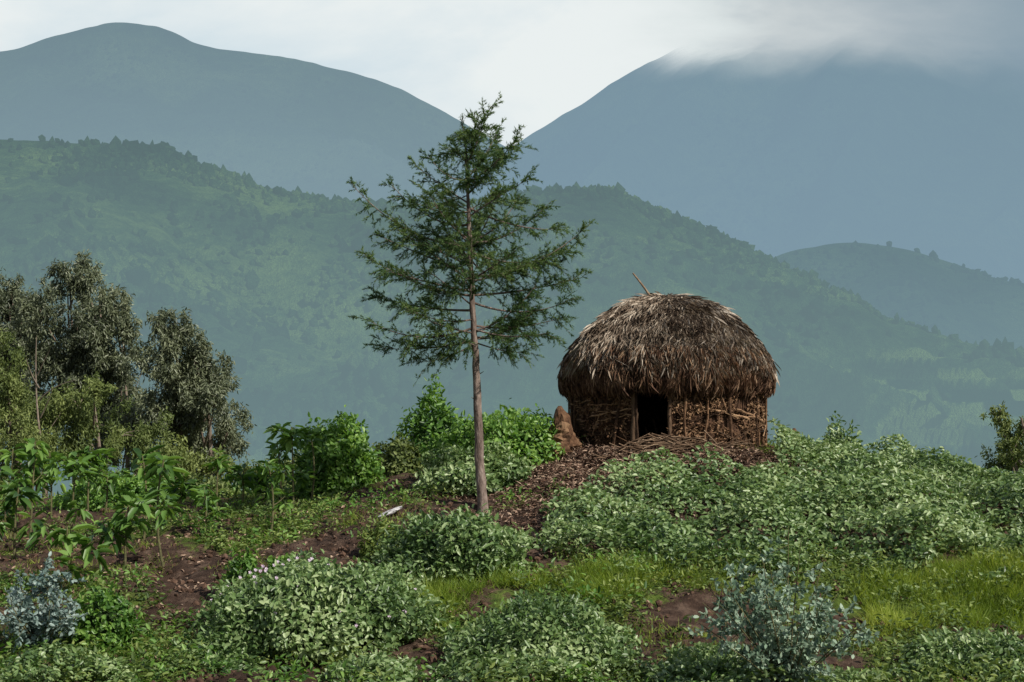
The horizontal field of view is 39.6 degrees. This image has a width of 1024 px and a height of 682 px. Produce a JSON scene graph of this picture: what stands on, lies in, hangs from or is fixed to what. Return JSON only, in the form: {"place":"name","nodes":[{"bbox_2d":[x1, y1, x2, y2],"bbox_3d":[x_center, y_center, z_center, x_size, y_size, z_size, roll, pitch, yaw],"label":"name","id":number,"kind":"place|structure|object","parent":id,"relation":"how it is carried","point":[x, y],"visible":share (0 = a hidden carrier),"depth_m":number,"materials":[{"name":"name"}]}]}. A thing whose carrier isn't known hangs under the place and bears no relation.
{"place":"outdoors","nodes":[
{"label":"outdoors","id":0,"kind":"place"},
{"bbox_2d":[0,22,506,203],"bbox_3d":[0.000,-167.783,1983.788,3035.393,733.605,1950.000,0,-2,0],"label":"mountain","id":1,"kind":"structure","parent":0,"point":[181,85],"depth_m":2137.78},
{"bbox_2d":[0,41,495,199],"bbox_3d":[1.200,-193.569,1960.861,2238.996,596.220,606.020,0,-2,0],"label":"mountain trees","id":2,"kind":"object","parent":1,"relation":"on","point":[255,105],"visible":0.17,"depth_m":2067.74,"materials":[{"name":"green plant"}]},
{"bbox_2d":[0,139,1023,498],"bbox_3d":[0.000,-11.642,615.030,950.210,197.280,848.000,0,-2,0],"label":"green hill","id":3,"kind":"structure","parent":0,"point":[872,373],"depth_m":505.61,"materials":[{"name":"green plant"}]},
{"bbox_2d":[0,135,1023,497],"bbox_3d":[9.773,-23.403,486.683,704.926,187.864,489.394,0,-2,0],"label":"hillside trees","id":4,"kind":"object","parent":3,"relation":"on","point":[142,275],"visible":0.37,"depth_m":530.27,"materials":[{"name":"green plant"}]},
{"bbox_2d":[0,447,1023,681],"bbox_3d":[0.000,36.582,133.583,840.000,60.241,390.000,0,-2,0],"label":"ground","id":5,"kind":"structure","parent":0,"point":[681,607],"depth_m":19.08,"materials":[{"name":"green plant"}]},
{"bbox_2d":[0,465,15,520],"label":"tree tomato plant","id":6,"kind":"object","parent":5,"relation":"on","point":[6,470],"visible":0.63,"depth_m":20.88,"materials":[{"name":"green plant"}]},
{"bbox_2d":[0,443,34,541],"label":"tree tomato plant","id":7,"kind":"object","parent":5,"relation":"on","point":[20,455],"visible":0.62,"depth_m":22.39,"materials":[{"name":"green plant"}]},
{"bbox_2d":[0,480,47,559],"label":"tree tomato plant","id":8,"kind":"object","parent":5,"relation":"on","point":[10,502],"visible":0.94,"depth_m":20.39,"materials":[{"name":"green plant"}]},
{"bbox_2d":[0,268,49,482],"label":"eucalyptus tree","id":9,"kind":"object","parent":5,"relation":"on","point":[7,296],"visible":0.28,"depth_m":50.05,"materials":[{"name":"green plant"}]},
{"bbox_2d":[11,437,60,532],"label":"tree tomato plant","id":10,"kind":"object","parent":5,"relation":"on","point":[34,471],"visible":0.84,"depth_m":22.97,"materials":[{"name":"green plant"}]},
{"bbox_2d":[0,551,89,652],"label":"eucalyptus sapling","id":11,"kind":"object","parent":5,"relation":"on","point":[50,615],"visible":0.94,"depth_m":15.31,"materials":[{"name":"blue plant"}]},
{"bbox_2d":[26,337,74,436],"bbox_3d":[-12.529,1.457,38.790,1.351,3.166,0.446,0,-2,0],"label":"dead tree","id":12,"kind":"object","parent":5,"relation":"on","point":[36,386],"visible":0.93,"depth_m":38.92,"materials":[{"name":"brown wood"}]},
{"bbox_2d":[31,451,71,515],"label":"tree tomato plant","id":13,"kind":"object","parent":5,"relation":"on","point":[44,465],"visible":0.48,"depth_m":24.89,"materials":[{"name":"green plant"}]},
{"bbox_2d":[40,451,97,533],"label":"tree tomato plant","id":14,"kind":"object","parent":5,"relation":"on","point":[71,469],"visible":0.95,"depth_m":20.75,"materials":[{"name":"green plant"}]},
{"bbox_2d":[25,519,113,591],"bbox_3d":[-5.546,2.742,17.773,1.060,0.988,0.774,0,-2,0],"label":"tree tomato plant","id":15,"kind":"object","parent":5,"relation":"on","point":[71,540],"visible":0.97,"depth_m":17.82,"materials":[{"name":"green plant"}]},
{"bbox_2d":[8,249,159,485],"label":"eucalyptus tree","id":16,"kind":"object","parent":5,"relation":"on","point":[85,340],"visible":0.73,"depth_m":47.10,"materials":[{"name":"green plant"}]},
{"bbox_2d":[0,327,175,498],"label":"acacia shrub","id":17,"kind":"object","parent":5,"relation":"on","point":[17,405],"visible":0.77,"depth_m":39.42,"materials":[{"name":"green plant"}]},
{"bbox_2d":[65,446,116,510],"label":"tree tomato plant","id":18,"kind":"object","parent":5,"relation":"on","point":[98,461],"visible":0.62,"depth_m":25.89,"materials":[{"name":"green plant"}]},
{"bbox_2d":[63,581,143,655],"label":"bush","id":19,"kind":"object","parent":5,"relation":"on","point":[106,621],"visible":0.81,"depth_m":15.68,"materials":[{"name":"green plant"}]},
{"bbox_2d":[78,465,133,511],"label":"tree tomato plant","id":20,"kind":"object","parent":5,"relation":"on","point":[111,482],"visible":0.84,"depth_m":24.86,"materials":[{"name":"green plant"}]},
{"bbox_2d":[40,468,179,511],"bbox_3d":[-7.695,2.951,27.394,2.883,0.954,3.007,0,-2,0],"label":"leafy bush","id":21,"kind":"object","parent":5,"relation":"on","point":[133,485],"visible":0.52,"depth_m":26.62,"materials":[{"name":"green plant"}]},
{"bbox_2d":[92,490,162,577],"bbox_3d":[-5.104,2.588,18.869,0.972,1.227,0.810,0,-2,0],"label":"tree tomato plant","id":22,"kind":"object","parent":5,"relation":"on","point":[123,523],"visible":0.97,"depth_m":18.82,"materials":[{"name":"green plant"}]},
{"bbox_2d":[0,634,270,681],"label":"potato row","id":23,"kind":"object","parent":5,"relation":"on","point":[56,649],"visible":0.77,"depth_m":14.26,"materials":[{"name":"green plant"}]},
{"bbox_2d":[131,445,180,540],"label":"tree tomato plant","id":24,"kind":"object","parent":5,"relation":"on","point":[144,458],"visible":0.52,"depth_m":21.93,"materials":[{"name":"green plant"}]},
{"bbox_2d":[143,453,189,568],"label":"tree tomato plant","id":25,"kind":"object","parent":5,"relation":"on","point":[161,519],"visible":0.94,"depth_m":19.92,"materials":[{"name":"green plant"}]},
{"bbox_2d":[144,473,199,525],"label":"tree tomato plant","id":26,"kind":"object","parent":5,"relation":"on","point":[183,489],"visible":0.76,"depth_m":22.79,"materials":[{"name":"green plant"}]},
{"bbox_2d":[124,306,256,478],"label":"eucalyptus tree","id":27,"kind":"object","parent":5,"relation":"on","point":[197,388],"visible":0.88,"depth_m":45.06,"materials":[{"name":"green plant"}]},
{"bbox_2d":[163,473,245,497],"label":"bush","id":28,"kind":"object","parent":5,"relation":"on","point":[211,481],"visible":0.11,"depth_m":28.86,"materials":[{"name":"green plant"}]},
{"bbox_2d":[189,487,230,536],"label":"tree tomato plant","id":29,"kind":"object","parent":5,"relation":"on","point":[199,501],"visible":0.99,"depth_m":21.80,"materials":[{"name":"green plant"}]},
{"bbox_2d":[195,448,231,520],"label":"tree tomato plant","id":30,"kind":"object","parent":5,"relation":"on","point":[217,463],"visible":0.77,"depth_m":23.91,"materials":[{"name":"green plant"}]},
{"bbox_2d":[128,434,302,493],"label":"distant bush","id":31,"kind":"object","parent":5,"relation":"on","point":[189,463],"visible":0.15,"depth_m":44.36,"materials":[{"name":"green plant"}]},
{"bbox_2d":[0,476,439,635],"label":"grass","id":32,"kind":"structure","parent":5,"relation":"on","point":[142,543],"depth_m":21.08,"materials":[{"name":"green plant"}]},
{"bbox_2d":[213,463,259,510],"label":"tree tomato plant","id":33,"kind":"object","parent":5,"relation":"on","point":[249,481],"visible":0.89,"depth_m":24.83,"materials":[{"name":"green plant"}]},
{"bbox_2d":[217,539,265,599],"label":"bush","id":34,"kind":"object","parent":5,"relation":"on","point":[247,563],"visible":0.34,"depth_m":17.63,"materials":[{"name":"green plant"}]},
{"bbox_2d":[232,461,277,501],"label":"tree tomato plant","id":35,"kind":"object","parent":5,"relation":"on","point":[257,478],"visible":0.39,"depth_m":26.33,"materials":[{"name":"green plant"}]},
{"bbox_2d":[252,458,296,533],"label":"tree tomato plant","id":36,"kind":"object","parent":5,"relation":"on","point":[271,473],"visible":0.99,"depth_m":21.93,"materials":[{"name":"green plant"}]},
{"bbox_2d":[261,552,296,572],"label":"bush","id":37,"kind":"object","parent":5,"relation":"on","point":[271,560],"visible":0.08,"depth_m":18.08,"materials":[{"name":"green plant"}]},
{"bbox_2d":[265,441,302,502],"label":"tree tomato plant","id":38,"kind":"object","parent":5,"relation":"on","point":[281,449],"visible":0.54,"depth_m":25.97,"materials":[{"name":"green plant"}]},
{"bbox_2d":[263,422,315,509],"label":"tree tomato plant","id":39,"kind":"object","parent":5,"relation":"on","point":[286,442],"visible":0.85,"depth_m":24.35,"materials":[{"name":"green plant"}]},
{"bbox_2d":[285,428,323,504],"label":"tree tomato plant","id":40,"kind":"object","parent":5,"relation":"on","point":[307,477],"visible":0.82,"depth_m":24.90,"materials":[{"name":"green plant"}]},
{"bbox_2d":[210,556,416,626],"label":"potato flowers","id":41,"kind":"object","parent":5,"relation":"on","point":[276,577],"visible":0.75,"depth_m":15.91,"materials":[{"name":"plant"}]},
{"bbox_2d":[184,543,453,662],"bbox_3d":[-2.156,3.014,16.052,3.006,1.369,3.002,0,-2,0],"label":"bush","id":42,"kind":"object","parent":5,"relation":"on","point":[311,618],"visible":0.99,"depth_m":15.31,"materials":[{"name":"green plant"}]},
{"bbox_2d":[303,443,341,493],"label":"tree tomato plant","id":43,"kind":"object","parent":5,"relation":"on","point":[327,466],"visible":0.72,"depth_m":25.68,"materials":[{"name":"green plant"}]},
{"bbox_2d":[293,405,391,499],"bbox_3d":[-3.157,2.376,26.400,1.871,2.391,1.788,0,-2,0],"label":"leafy bush","id":44,"kind":"object","parent":5,"relation":"on","point":[358,463],"visible":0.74,"depth_m":26.01,"materials":[{"name":"green plant"}]},
{"bbox_2d":[0,435,715,681],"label":"ground weeds","id":45,"kind":"object","parent":5,"relation":"on","point":[331,659],"visible":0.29,"depth_m":17.43,"materials":[{"name":"green plant"}]},
{"bbox_2d":[317,649,432,681],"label":"potato mound","id":46,"kind":"object","parent":5,"relation":"on","point":[411,664],"visible":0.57,"depth_m":13.95,"materials":[{"name":"green plant"}]},
{"bbox_2d":[355,515,400,562],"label":"bush","id":47,"kind":"object","parent":5,"relation":"on","point":[373,536],"visible":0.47,"depth_m":19.60,"materials":[{"name":"green plant"}]},
{"bbox_2d":[378,506,401,517],"bbox_3d":[-1.964,2.727,22.505,0.464,0.235,0.215,0,-2,0],"label":"pale rock","id":48,"kind":"object","parent":5,"relation":"on","point":[393,510],"visible":0.78,"depth_m":22.44,"materials":[{"name":"stone"}]},
{"bbox_2d":[372,433,427,478],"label":"leafy bush","id":49,"kind":"object","parent":5,"relation":"on","point":[398,456],"visible":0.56,"depth_m":28.08,"materials":[{"name":"green plant"}]},
{"bbox_2d":[391,372,459,452],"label":"shrub","id":50,"kind":"object","parent":5,"relation":"on","point":[439,419],"visible":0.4,"depth_m":29.23,"materials":[{"name":"green plant"}]},
{"bbox_2d":[366,503,540,585],"bbox_3d":[-0.718,2.786,18.843,2.492,1.328,1.987,0,-2,0],"label":"bush","id":51,"kind":"object","parent":5,"relation":"on","point":[452,543],"visible":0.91,"depth_m":18.28,"materials":[{"name":"green plant"}]},
{"bbox_2d":[346,91,598,513],"bbox_3d":[-0.635,-0.579,23.026,4.149,6.948,2.941,0,-2,0],"label":"conifer tree","id":52,"kind":"object","parent":5,"relation":"on","point":[474,237],"visible":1,"depth_m":22.96,"materials":[{"name":"green plant"}]},
{"bbox_2d":[410,439,538,495],"bbox_3d":[-0.666,2.304,24.866,2.279,1.178,2.304,-1,-3,26],"label":"shrub","id":53,"kind":"object","parent":5,"relation":"on","point":[453,472],"visible":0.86,"depth_m":24.41,"materials":[{"name":"green plant"}]},
{"bbox_2d":[414,398,565,469],"bbox_3d":[-0.234,1.979,26.330,3.158,1.861,3.287,0,-2,0],"label":"shrub","id":54,"kind":"object","parent":5,"relation":"on","point":[520,434],"visible":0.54,"depth_m":25.67,"materials":[{"name":"green plant"}]},
{"bbox_2d":[0,611,1000,681],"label":"grass","id":55,"kind":"structure","parent":5,"relation":"on","point":[649,638],"depth_m":15.87,"materials":[{"name":"green plant"}]},
{"bbox_2d":[0,442,1023,681],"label":"soil clods","id":56,"kind":"object","parent":5,"relation":"on","point":[343,550],"visible":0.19,"depth_m":19.70,"materials":[{"name":"brown soil"}]},
{"bbox_2d":[0,441,1023,681],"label":"dry leaf litter","id":57,"kind":"object","parent":5,"relation":"on","point":[558,469],"visible":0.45,"depth_m":23.91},
{"bbox_2d":[430,589,651,679],"bbox_3d":[0.238,3.160,14.866,2.384,1.166,2.216,-2,-3,37],"label":"potato mound","id":58,"kind":"object","parent":5,"relation":"on","point":[555,633],"visible":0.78,"depth_m":14.47,"materials":[{"name":"green plant"}]},
{"bbox_2d":[542,406,581,458],"bbox_3d":[0.933,1.692,25.922,0.776,1.019,0.766,0,-2,0],"label":"tree stump","id":59,"kind":"object","parent":5,"relation":"on","point":[566,437],"visible":0.69,"depth_m":25.79,"materials":[{"name":"brown wood"}]},
{"bbox_2d":[556,273,781,447],"bbox_3d":[2.995,0.522,27.176,4.297,3.639,4.226,0,-2,0],"label":"thatched hut","id":60,"kind":"object","parent":5,"relation":"on","point":[637,367],"visible":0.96,"depth_m":25.75,"materials":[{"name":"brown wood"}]},
{"bbox_2d":[532,429,829,488],"bbox_3d":[3.099,2.057,24.580,5.515,1.038,3.182,0,-2,0],"label":"stick pile","id":61,"kind":"object","parent":5,"relation":"on","point":[677,444],"visible":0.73,"depth_m":24.87,"materials":[{"name":"brown wood"}]},
{"bbox_2d":[346,647,1023,681],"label":"potato row","id":62,"kind":"object","parent":5,"relation":"on","point":[849,674],"visible":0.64,"depth_m":13.59,"materials":[{"name":"green plant"}]},
{"bbox_2d":[374,543,1023,634],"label":"grass","id":63,"kind":"structure","parent":5,"relation":"on","point":[439,588],"depth_m":17.51,"materials":[{"name":"green plant"}]},
{"bbox_2d":[641,641,769,681],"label":"potato mound","id":64,"kind":"object","parent":5,"relation":"on","point":[686,657],"visible":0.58,"depth_m":14.22,"materials":[{"name":"green plant"}]},
{"bbox_2d":[533,418,1023,560],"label":"potato field","id":65,"kind":"structure","parent":5,"relation":"on","point":[900,475],"depth_m":21.25,"materials":[{"name":"green plant"}]},
{"bbox_2d":[688,526,878,681],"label":"eucalyptus sapling","id":66,"kind":"object","parent":5,"relation":"on","point":[777,648],"visible":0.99,"depth_m":13.38,"materials":[{"name":"plant"}]},
{"bbox_2d":[741,440,831,464],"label":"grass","id":67,"kind":"structure","parent":5,"relation":"on","point":[776,449],"depth_m":25.76,"materials":[{"name":"green plant"}]},
{"bbox_2d":[580,536,1023,681],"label":"ground weeds","id":68,"kind":"object","parent":5,"relation":"on","point":[964,670],"visible":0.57,"depth_m":16.92,"materials":[{"name":"green plant"}]},
{"bbox_2d":[609,522,1023,593],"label":"potato row","id":69,"kind":"object","parent":5,"relation":"on","point":[705,546],"visible":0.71,"depth_m":18.35,"materials":[{"name":"green plant"}]},
{"bbox_2d":[821,410,865,452],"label":"bush","id":70,"kind":"object","parent":5,"relation":"on","point":[838,433],"visible":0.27,"depth_m":28.07,"materials":[{"name":"green plant"}]},
{"bbox_2d":[887,625,1023,681],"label":"potato mound","id":71,"kind":"object","parent":5,"relation":"on","point":[995,645],"visible":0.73,"depth_m":14.48,"materials":[{"name":"green plant"}]},
{"bbox_2d":[974,401,1023,472],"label":"eucalyptus tree","id":72,"kind":"object","parent":5,"relation":"on","point":[1012,447],"visible":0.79,"depth_m":36.36,"materials":[{"name":"green plant"}]},
{"bbox_2d":[0,0,1023,146],"label":"sky","id":73,"kind":"structure","parent":0,"point":[546,59],"materials":[{"name":"white"}]},
{"bbox_2d":[447,49,1023,282],"bbox_3d":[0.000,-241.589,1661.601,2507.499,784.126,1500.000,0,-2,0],"label":"mountain","id":74,"kind":"structure","parent":0,"point":[935,162],"depth_m":1497.27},
{"bbox_2d":[449,96,885,251],"bbox_3d":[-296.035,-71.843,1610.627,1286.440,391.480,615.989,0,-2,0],"label":"mountain trees","id":75,"kind":"object","parent":74,"relation":"on","point":[799,206],"visible":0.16,"depth_m":1546.45,"materials":[{"name":"green plant"}]},
{"bbox_2d":[773,243,1023,348],"bbox_3d":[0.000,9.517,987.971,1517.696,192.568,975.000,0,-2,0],"label":"spur hill","id":76,"kind":"structure","parent":0,"point":[1003,319],"depth_m":1019.44,"materials":[{"name":"green plant"}]},
{"bbox_2d":[777,240,1023,341],"bbox_3d":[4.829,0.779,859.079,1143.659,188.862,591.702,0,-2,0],"label":"spur hill trees","id":77,"kind":"object","parent":76,"relation":"on","point":[978,274],"visible":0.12,"depth_m":1037.74,"materials":[{"name":"green plant"}]}
]}

